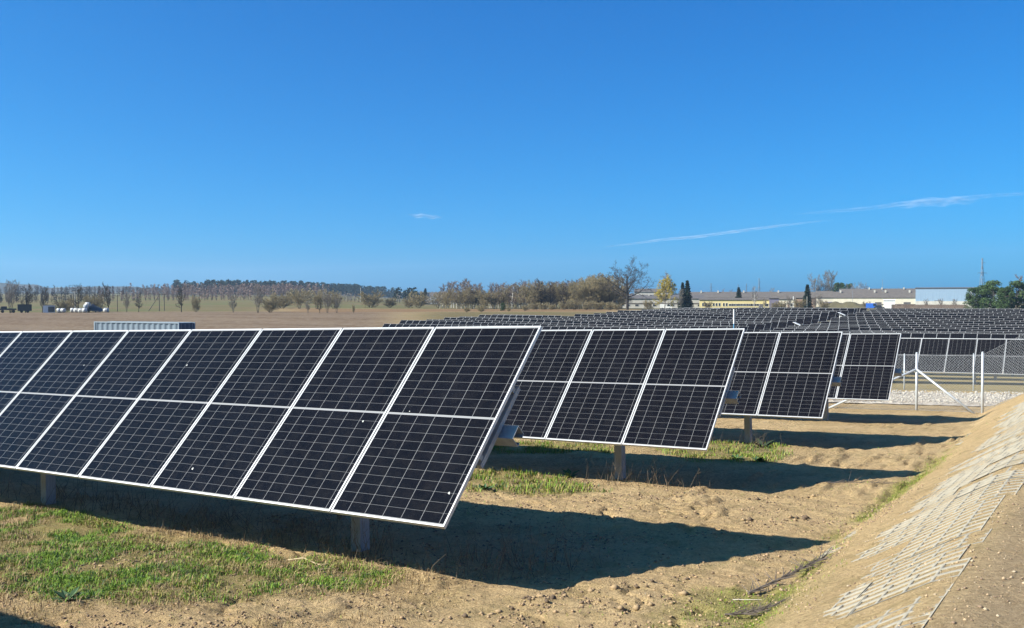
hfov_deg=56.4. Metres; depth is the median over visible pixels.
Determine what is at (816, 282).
bare tree
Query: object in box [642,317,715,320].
solar panel table
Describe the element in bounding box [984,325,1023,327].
solar panel table
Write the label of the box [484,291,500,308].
willow tree
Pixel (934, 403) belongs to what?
gravel road
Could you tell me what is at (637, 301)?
factory building
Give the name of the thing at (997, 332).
solar panel table
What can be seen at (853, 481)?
fallen branch
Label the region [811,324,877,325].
solar panel table
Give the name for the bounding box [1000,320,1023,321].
solar panel table
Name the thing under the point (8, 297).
bare tree
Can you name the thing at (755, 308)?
solar panel table
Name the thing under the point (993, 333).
solar panel table
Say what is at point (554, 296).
bare tree
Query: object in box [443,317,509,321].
solar panel table
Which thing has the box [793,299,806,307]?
shrub
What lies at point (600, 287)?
willow tree
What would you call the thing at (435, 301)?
willow tree
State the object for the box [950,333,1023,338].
solar panel table
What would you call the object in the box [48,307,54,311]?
door
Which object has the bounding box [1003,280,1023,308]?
pine tree
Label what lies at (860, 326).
solar panel table
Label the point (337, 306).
bare tree
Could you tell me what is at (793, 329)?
solar panel table
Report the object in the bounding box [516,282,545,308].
willow tree
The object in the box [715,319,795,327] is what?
solar panel table
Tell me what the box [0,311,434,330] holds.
stubble field
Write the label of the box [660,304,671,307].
parked van
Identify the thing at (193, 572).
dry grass
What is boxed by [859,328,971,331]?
solar panel table
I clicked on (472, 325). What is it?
solar panel table
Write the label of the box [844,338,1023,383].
solar panel row
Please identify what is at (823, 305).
shrub
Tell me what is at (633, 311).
solar panel table
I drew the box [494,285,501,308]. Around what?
birch tree
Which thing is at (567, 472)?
leafy weed
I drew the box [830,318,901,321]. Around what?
solar panel table
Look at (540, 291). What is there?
bare tree
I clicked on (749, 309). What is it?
solar panel table
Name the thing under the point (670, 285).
bare tree
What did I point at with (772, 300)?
boarded barn
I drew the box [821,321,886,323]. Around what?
solar panel table
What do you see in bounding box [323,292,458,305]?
scrub belt
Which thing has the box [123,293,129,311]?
bare tree
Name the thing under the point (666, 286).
willow tree
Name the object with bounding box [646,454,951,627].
moss
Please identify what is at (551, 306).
shrub
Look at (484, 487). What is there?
leafy weed
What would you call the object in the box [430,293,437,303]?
house
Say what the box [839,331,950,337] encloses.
solar panel table
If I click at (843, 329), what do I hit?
solar panel table
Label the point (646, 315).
solar panel table
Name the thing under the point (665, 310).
solar panel table
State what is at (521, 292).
birch tree
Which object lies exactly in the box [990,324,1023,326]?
solar panel table
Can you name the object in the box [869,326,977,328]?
solar panel table
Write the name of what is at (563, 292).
bare tree
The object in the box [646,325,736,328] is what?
solar panel table
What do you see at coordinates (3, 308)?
wagon
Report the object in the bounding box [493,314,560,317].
solar panel table
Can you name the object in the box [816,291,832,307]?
gabled house
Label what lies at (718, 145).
sky
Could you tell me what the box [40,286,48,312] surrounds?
bare tree
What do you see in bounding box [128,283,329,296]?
trees
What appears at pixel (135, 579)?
grass
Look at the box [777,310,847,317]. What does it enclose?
solar panel table
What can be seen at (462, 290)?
birch tree
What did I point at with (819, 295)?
bare tree
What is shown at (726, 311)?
solar panel table
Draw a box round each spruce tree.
[423,288,428,303]
[677,282,684,307]
[681,280,693,307]
[735,287,741,297]
[802,284,812,307]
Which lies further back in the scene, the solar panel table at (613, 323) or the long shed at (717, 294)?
the long shed at (717, 294)
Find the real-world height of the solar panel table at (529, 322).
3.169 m
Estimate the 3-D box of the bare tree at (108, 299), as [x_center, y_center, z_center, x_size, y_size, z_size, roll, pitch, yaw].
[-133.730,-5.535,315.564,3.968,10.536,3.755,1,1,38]
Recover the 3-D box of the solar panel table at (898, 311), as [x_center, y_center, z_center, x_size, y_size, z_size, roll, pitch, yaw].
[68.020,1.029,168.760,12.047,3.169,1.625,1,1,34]
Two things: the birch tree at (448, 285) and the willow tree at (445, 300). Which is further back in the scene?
the birch tree at (448, 285)
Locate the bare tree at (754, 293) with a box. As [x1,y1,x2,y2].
[750,286,757,306]
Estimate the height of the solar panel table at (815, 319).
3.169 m
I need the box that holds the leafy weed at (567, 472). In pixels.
[562,469,578,477]
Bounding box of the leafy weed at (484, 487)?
[478,483,494,489]
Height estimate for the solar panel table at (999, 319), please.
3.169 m
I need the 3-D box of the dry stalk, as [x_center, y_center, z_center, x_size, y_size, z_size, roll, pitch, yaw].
[-1.924,2.379,9.188,0.206,0.152,0.835,-1,1,-34]
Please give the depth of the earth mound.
426.64 m
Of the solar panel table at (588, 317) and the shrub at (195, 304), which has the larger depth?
the shrub at (195, 304)
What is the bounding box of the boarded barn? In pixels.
[769,297,779,306]
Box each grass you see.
[0,489,565,627]
[0,501,409,608]
[466,439,793,497]
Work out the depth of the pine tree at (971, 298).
349.18 m
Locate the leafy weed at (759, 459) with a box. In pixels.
[751,456,766,461]
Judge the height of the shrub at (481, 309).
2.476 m
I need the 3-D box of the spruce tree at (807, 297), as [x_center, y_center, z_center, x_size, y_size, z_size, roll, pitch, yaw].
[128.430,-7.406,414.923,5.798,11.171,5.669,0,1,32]
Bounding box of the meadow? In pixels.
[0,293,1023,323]
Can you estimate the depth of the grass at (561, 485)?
17.31 m
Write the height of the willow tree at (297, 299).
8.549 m
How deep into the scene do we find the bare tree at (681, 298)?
381.76 m
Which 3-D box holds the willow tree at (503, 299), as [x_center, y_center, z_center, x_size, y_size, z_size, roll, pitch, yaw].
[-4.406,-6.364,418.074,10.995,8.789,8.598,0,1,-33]
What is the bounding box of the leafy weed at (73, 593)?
[53,587,83,601]
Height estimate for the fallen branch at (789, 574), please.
0.234 m
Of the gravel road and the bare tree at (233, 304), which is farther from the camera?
the bare tree at (233, 304)
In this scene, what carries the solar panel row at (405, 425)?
on the ground at (894, 453)
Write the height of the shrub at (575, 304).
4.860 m
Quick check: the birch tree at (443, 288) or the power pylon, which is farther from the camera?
the power pylon
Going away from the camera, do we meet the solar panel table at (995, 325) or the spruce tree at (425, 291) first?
the solar panel table at (995, 325)
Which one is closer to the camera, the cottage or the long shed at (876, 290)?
the cottage
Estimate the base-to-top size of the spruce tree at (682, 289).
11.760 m
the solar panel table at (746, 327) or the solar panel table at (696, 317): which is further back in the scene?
the solar panel table at (696, 317)
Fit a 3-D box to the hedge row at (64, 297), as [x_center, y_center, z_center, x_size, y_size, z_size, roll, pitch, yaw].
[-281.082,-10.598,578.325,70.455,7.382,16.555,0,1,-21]
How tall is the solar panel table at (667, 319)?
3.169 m
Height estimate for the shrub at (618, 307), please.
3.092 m
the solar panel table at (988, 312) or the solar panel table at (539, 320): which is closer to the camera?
the solar panel table at (539, 320)
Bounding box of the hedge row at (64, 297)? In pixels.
[0,291,110,302]
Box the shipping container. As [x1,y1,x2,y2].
[94,321,194,329]
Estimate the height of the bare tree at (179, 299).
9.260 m
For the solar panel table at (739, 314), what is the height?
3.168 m
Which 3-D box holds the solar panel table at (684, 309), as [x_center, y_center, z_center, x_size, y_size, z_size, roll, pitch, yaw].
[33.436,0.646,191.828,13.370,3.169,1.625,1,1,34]
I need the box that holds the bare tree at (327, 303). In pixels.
[322,294,332,312]
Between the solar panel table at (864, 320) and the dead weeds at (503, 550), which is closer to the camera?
the dead weeds at (503, 550)
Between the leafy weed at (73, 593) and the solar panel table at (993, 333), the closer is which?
the leafy weed at (73, 593)
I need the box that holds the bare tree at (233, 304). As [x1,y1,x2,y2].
[229,295,236,309]
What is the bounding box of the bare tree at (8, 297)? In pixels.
[3,279,18,312]
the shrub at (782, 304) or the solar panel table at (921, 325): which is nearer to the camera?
the solar panel table at (921, 325)
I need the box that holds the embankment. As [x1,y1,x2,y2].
[746,393,1023,627]
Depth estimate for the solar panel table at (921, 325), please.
128.37 m
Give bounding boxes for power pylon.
[979,258,984,284]
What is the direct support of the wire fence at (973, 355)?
on the ground at (894, 453)
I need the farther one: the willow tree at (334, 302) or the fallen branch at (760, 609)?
the willow tree at (334, 302)
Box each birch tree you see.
[440,285,447,307]
[446,282,454,307]
[456,281,469,307]
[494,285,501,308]
[506,282,516,303]
[513,283,523,303]
[516,282,525,307]
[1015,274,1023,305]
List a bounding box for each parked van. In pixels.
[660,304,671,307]
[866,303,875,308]
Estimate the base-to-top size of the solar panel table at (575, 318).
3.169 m
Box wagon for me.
[0,306,16,312]
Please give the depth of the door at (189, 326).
109.11 m
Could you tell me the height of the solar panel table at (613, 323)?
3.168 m
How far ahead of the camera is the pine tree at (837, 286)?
598.27 m
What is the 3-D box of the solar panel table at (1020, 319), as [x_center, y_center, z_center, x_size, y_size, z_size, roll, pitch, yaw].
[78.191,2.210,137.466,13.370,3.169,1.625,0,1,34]
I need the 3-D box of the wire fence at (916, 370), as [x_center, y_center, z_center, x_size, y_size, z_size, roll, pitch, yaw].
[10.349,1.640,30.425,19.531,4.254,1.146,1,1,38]
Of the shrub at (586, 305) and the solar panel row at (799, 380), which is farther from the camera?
the shrub at (586, 305)
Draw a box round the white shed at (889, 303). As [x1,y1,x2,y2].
[883,299,895,307]
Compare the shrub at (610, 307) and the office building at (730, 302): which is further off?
the office building at (730, 302)
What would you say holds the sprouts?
on the ground at (894, 453)
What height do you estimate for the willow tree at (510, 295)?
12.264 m
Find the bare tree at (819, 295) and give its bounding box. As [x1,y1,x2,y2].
[817,294,822,307]
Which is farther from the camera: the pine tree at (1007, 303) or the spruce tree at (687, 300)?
the spruce tree at (687, 300)
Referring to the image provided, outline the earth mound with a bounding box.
[820,301,870,308]
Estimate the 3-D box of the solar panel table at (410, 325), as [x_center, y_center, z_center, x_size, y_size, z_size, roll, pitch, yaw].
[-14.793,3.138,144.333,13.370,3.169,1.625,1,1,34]
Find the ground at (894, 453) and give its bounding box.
[0,369,1023,627]
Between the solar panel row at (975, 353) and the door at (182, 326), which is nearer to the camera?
the solar panel row at (975, 353)
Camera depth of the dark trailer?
315.09 m
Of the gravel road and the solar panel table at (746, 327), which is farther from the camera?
the solar panel table at (746, 327)
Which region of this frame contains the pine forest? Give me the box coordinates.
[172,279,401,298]
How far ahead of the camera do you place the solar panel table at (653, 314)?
175.62 m
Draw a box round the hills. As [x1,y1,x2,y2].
[0,283,485,298]
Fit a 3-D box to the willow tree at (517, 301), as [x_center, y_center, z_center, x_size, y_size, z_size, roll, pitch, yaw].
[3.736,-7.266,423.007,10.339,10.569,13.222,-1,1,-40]
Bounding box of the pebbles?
[700,439,1023,627]
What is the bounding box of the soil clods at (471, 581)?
[0,472,922,627]
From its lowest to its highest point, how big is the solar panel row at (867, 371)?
3.169 m
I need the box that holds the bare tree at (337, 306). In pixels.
[333,296,340,310]
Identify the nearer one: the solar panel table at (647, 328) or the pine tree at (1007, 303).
the solar panel table at (647, 328)
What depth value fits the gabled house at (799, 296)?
440.88 m
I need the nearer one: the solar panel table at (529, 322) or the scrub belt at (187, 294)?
the solar panel table at (529, 322)
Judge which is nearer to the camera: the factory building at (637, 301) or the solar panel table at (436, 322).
the solar panel table at (436, 322)
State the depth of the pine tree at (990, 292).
344.55 m
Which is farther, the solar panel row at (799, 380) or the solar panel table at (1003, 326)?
the solar panel table at (1003, 326)
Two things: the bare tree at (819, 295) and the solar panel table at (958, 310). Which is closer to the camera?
the solar panel table at (958, 310)
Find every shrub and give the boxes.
[54,297,77,310]
[83,294,105,311]
[191,295,200,311]
[262,296,282,312]
[271,292,293,308]
[357,289,383,307]
[381,297,397,307]
[402,297,412,307]
[408,291,429,307]
[477,305,485,311]
[529,303,538,309]
[538,301,548,309]
[548,303,555,309]
[557,300,571,308]
[569,299,583,309]
[580,300,591,309]
[592,300,604,309]
[604,301,615,309]
[613,304,621,309]
[643,300,653,308]
[704,301,712,307]
[769,301,780,306]
[777,300,786,306]
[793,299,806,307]
[818,300,830,307]
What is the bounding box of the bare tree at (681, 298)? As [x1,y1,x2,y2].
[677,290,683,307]
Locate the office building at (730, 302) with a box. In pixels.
[699,298,768,307]
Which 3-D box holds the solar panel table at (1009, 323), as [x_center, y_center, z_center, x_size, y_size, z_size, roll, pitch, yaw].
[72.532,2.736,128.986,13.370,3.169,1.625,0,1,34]
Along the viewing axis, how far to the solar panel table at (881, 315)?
156.12 m
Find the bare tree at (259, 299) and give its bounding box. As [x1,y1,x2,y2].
[250,282,264,312]
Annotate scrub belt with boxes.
[99,288,251,300]
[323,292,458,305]
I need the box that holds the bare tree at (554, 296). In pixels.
[544,281,556,304]
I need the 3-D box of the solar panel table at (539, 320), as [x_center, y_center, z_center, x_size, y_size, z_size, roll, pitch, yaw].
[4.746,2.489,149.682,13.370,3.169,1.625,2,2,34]
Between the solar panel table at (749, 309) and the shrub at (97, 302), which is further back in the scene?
the shrub at (97, 302)
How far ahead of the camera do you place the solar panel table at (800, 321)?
155.93 m
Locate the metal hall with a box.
[916,287,997,307]
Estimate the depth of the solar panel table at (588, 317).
163.22 m
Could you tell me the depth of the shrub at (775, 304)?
399.31 m
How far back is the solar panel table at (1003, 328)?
119.00 m
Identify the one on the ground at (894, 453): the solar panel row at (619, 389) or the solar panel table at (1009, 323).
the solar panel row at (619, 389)
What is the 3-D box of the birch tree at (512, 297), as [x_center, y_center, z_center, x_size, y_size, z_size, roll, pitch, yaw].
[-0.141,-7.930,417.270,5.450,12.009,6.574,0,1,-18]
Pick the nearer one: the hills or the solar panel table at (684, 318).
the solar panel table at (684, 318)
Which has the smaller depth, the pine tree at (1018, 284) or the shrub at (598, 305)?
the pine tree at (1018, 284)
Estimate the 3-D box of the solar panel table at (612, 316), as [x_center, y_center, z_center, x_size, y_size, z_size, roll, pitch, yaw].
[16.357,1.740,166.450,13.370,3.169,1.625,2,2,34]
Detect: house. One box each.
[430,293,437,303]
[788,292,815,307]
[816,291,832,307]
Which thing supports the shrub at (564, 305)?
on the ploughed field at (446, 310)
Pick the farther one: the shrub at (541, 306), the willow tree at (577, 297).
the willow tree at (577, 297)
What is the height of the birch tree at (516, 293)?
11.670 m
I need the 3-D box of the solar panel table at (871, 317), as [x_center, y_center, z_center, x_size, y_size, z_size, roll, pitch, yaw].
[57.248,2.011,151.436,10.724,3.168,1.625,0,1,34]
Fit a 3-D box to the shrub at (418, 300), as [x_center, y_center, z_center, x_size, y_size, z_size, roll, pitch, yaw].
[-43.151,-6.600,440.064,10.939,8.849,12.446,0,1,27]
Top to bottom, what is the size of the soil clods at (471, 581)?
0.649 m
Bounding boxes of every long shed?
[690,290,787,297]
[832,290,915,307]
[839,287,915,291]
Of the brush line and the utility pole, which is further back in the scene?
the brush line
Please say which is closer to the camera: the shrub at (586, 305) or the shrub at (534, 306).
the shrub at (586, 305)
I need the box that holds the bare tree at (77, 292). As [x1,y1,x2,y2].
[71,284,83,312]
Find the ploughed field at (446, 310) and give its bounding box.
[288,308,640,311]
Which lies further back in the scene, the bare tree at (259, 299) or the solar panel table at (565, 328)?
the bare tree at (259, 299)
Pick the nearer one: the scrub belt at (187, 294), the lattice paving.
the lattice paving
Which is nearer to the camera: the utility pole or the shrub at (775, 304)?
the utility pole
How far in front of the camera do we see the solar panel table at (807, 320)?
159.59 m
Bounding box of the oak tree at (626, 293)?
[600,257,655,309]
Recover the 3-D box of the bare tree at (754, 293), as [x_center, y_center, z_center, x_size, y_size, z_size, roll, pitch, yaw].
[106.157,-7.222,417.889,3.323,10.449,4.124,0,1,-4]
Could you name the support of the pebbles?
on the ground at (894, 453)
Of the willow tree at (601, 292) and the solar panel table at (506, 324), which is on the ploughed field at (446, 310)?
the willow tree at (601, 292)
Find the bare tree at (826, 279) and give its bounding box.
[819,270,837,290]
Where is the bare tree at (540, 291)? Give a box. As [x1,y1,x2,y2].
[534,278,548,303]
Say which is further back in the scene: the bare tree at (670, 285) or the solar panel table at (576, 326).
the bare tree at (670, 285)
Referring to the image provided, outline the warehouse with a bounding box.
[634,289,668,294]
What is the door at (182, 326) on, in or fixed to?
in the shipping container
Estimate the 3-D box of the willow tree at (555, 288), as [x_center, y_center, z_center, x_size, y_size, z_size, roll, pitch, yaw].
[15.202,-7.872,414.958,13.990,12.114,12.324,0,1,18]
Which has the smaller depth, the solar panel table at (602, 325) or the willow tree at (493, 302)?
the solar panel table at (602, 325)
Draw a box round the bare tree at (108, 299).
[101,282,110,307]
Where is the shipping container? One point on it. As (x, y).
(127, 325)
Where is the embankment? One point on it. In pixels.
(1011, 614)
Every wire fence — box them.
[829,335,1023,413]
[893,353,1023,391]
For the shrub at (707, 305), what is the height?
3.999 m
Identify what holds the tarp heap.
on the stubble field at (41, 321)
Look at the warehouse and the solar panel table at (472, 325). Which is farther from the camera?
the warehouse
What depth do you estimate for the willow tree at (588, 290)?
396.87 m
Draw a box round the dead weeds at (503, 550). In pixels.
[0,429,781,582]
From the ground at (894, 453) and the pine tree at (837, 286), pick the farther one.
the pine tree at (837, 286)
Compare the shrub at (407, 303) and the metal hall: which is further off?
the metal hall
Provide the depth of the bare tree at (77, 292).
312.80 m
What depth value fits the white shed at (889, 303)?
430.12 m
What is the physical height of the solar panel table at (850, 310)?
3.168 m
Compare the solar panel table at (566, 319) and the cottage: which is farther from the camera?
the cottage
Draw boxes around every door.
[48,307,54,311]
[180,324,186,329]
[187,323,193,329]
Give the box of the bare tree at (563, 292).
[559,282,568,304]
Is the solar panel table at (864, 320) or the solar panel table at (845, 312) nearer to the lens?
the solar panel table at (864, 320)
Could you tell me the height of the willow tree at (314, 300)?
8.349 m
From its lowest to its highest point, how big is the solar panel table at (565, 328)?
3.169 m
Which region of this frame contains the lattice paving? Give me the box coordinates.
[820,402,1023,627]
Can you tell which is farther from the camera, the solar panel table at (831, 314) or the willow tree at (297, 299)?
the willow tree at (297, 299)
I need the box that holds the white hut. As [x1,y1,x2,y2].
[43,305,54,312]
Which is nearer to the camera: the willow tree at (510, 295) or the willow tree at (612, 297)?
the willow tree at (612, 297)
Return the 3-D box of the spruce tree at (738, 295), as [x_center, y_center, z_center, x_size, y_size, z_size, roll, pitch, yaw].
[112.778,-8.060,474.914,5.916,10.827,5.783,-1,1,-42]
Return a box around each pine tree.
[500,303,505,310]
[832,282,848,291]
[962,287,983,308]
[975,284,995,308]
[979,280,1008,308]
[995,286,1016,308]
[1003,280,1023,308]
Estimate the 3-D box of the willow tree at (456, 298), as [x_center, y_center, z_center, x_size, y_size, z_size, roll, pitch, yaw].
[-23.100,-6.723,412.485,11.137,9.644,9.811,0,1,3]
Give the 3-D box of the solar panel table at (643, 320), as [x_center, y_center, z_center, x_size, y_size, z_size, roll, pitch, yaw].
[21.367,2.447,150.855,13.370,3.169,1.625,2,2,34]
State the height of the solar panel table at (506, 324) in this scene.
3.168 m
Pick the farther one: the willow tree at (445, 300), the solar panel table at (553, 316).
the willow tree at (445, 300)
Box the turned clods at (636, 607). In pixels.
[439,494,828,627]
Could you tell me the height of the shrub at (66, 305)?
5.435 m
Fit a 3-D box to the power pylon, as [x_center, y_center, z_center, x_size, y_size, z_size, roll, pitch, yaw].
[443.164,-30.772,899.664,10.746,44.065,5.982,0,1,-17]
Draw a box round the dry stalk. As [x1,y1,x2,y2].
[287,551,329,573]
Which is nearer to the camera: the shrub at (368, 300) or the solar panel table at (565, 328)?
the solar panel table at (565, 328)
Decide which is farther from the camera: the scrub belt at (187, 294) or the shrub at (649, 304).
the scrub belt at (187, 294)
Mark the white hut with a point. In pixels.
(48, 308)
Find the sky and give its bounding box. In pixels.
[0,0,1023,293]
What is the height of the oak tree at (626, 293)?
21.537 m
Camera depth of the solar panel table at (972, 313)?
158.34 m
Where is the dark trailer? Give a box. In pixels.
[17,304,31,312]
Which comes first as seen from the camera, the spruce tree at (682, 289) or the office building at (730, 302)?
the spruce tree at (682, 289)
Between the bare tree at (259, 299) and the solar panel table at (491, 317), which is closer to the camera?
the solar panel table at (491, 317)
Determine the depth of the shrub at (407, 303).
443.94 m
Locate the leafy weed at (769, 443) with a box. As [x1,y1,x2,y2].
[751,438,773,447]
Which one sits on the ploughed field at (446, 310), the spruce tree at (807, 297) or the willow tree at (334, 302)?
the willow tree at (334, 302)
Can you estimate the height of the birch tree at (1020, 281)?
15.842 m
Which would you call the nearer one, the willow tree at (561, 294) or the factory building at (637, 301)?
the willow tree at (561, 294)
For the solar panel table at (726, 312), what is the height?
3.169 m
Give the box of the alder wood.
[0,285,173,295]
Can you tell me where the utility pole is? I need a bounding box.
[148,294,160,310]
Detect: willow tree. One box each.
[290,289,311,308]
[308,291,324,308]
[322,290,343,308]
[429,295,442,307]
[434,290,453,308]
[447,288,469,308]
[458,285,482,308]
[475,289,494,306]
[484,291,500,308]
[489,289,510,308]
[500,282,526,308]
[508,288,526,308]
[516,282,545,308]
[522,280,549,308]
[535,283,559,308]
[549,282,576,308]
[564,282,591,308]
[571,276,599,308]
[584,274,616,308]
[586,275,618,308]
[589,272,619,307]
[594,276,629,308]
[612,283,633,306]
[653,275,678,307]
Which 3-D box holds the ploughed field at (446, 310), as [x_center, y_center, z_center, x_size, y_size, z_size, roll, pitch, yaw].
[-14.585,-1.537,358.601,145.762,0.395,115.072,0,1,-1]
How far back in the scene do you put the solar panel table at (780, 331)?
113.76 m
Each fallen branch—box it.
[724,595,793,615]
[742,542,832,594]
[816,469,894,483]
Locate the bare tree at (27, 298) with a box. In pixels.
[17,284,35,312]
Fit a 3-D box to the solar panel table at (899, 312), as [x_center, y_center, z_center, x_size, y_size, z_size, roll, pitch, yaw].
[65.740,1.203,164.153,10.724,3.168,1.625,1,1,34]
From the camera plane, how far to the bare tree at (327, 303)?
285.68 m
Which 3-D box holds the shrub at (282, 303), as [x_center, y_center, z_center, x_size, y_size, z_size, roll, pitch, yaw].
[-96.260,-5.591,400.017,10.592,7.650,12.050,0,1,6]
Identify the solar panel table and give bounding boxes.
[382,324,451,327]
[399,320,473,324]
[426,319,492,322]
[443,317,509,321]
[451,325,501,326]
[459,316,529,318]
[473,322,548,325]
[479,315,541,317]
[492,321,565,325]
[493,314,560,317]
[509,318,580,323]
[530,318,599,323]
[541,326,610,329]
[543,317,611,320]
[549,325,608,326]
[561,316,629,318]
[565,323,645,326]
[574,314,641,317]
[581,321,660,325]
[594,313,652,317]
[600,320,678,324]
[606,312,663,315]
[611,327,698,329]
[612,318,687,322]
[617,310,674,313]
[630,317,704,320]
[641,309,696,311]
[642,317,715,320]
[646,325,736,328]
[653,315,724,318]
[658,309,710,309]
[660,308,719,308]
[660,324,747,331]
[664,313,735,317]
[675,312,744,316]
[679,322,764,331]
[687,311,754,313]
[688,321,771,329]
[697,310,763,311]
[709,321,786,329]
[711,309,776,310]
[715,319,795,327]
[720,308,784,309]
[725,317,804,326]
[736,316,812,324]
[737,307,799,307]
[744,314,819,323]
[754,312,828,323]
[760,330,826,332]
[764,311,836,320]
[773,328,837,331]
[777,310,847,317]
[784,308,854,314]
[787,327,848,331]
[789,326,859,330]
[800,325,868,328]
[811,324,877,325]
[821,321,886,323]
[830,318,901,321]
[831,320,894,323]
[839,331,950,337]
[840,316,908,319]
[843,332,949,337]
[848,314,915,316]
[850,330,958,332]
[855,308,866,311]
[856,312,921,316]
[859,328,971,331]
[863,311,933,311]
[869,309,938,311]
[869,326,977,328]
[871,312,927,312]
[876,308,938,309]
[878,324,983,327]
[887,322,989,326]
[895,321,994,324]
[902,319,998,323]
[909,317,1003,321]
[916,315,1007,318]
[922,313,1011,316]
[928,312,1015,314]
[934,311,1018,313]
[939,309,1022,311]
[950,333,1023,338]
[959,332,1023,334]
[966,331,1023,333]
[972,329,1023,332]
[978,327,1023,329]
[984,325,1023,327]
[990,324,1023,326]
[995,322,1023,325]
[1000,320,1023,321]
[1004,318,1023,320]
[1008,316,1023,317]
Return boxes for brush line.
[270,288,341,302]
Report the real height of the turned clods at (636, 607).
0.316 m
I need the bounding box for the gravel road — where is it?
[761,391,1014,405]
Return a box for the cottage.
[771,293,795,306]
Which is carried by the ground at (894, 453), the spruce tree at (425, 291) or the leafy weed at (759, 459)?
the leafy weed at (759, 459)
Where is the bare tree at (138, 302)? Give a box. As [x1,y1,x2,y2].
[135,293,141,311]
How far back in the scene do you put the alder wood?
901.55 m
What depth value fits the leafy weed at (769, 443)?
19.49 m
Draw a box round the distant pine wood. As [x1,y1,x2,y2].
[393,287,422,299]
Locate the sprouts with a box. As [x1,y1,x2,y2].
[0,413,1007,625]
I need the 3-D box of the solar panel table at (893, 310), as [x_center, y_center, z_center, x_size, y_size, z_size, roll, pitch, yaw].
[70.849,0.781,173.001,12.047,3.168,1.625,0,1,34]
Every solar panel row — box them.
[0,326,541,551]
[504,328,744,479]
[721,332,842,442]
[762,333,901,420]
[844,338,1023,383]
[919,338,1006,379]
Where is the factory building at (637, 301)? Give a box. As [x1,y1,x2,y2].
[622,293,703,307]
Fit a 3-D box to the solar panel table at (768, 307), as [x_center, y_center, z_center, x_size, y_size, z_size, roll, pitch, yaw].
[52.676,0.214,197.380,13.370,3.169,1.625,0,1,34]
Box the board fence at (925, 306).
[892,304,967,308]
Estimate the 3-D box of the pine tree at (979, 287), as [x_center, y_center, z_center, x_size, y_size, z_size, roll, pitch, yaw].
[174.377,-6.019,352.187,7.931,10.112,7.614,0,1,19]
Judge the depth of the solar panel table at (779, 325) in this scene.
145.08 m
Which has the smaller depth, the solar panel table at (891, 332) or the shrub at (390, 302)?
the solar panel table at (891, 332)
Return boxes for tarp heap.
[87,304,102,312]
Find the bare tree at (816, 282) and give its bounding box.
[807,274,824,300]
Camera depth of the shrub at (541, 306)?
374.52 m
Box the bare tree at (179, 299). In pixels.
[175,285,185,311]
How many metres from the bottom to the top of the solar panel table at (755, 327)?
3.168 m
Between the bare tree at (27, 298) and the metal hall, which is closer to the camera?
the bare tree at (27, 298)
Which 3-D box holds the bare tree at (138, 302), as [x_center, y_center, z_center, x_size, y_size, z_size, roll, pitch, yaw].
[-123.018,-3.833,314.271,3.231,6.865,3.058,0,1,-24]
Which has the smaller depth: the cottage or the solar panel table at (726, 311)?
the solar panel table at (726, 311)
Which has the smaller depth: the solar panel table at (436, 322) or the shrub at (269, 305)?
the solar panel table at (436, 322)
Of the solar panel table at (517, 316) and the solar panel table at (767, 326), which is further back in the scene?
the solar panel table at (517, 316)

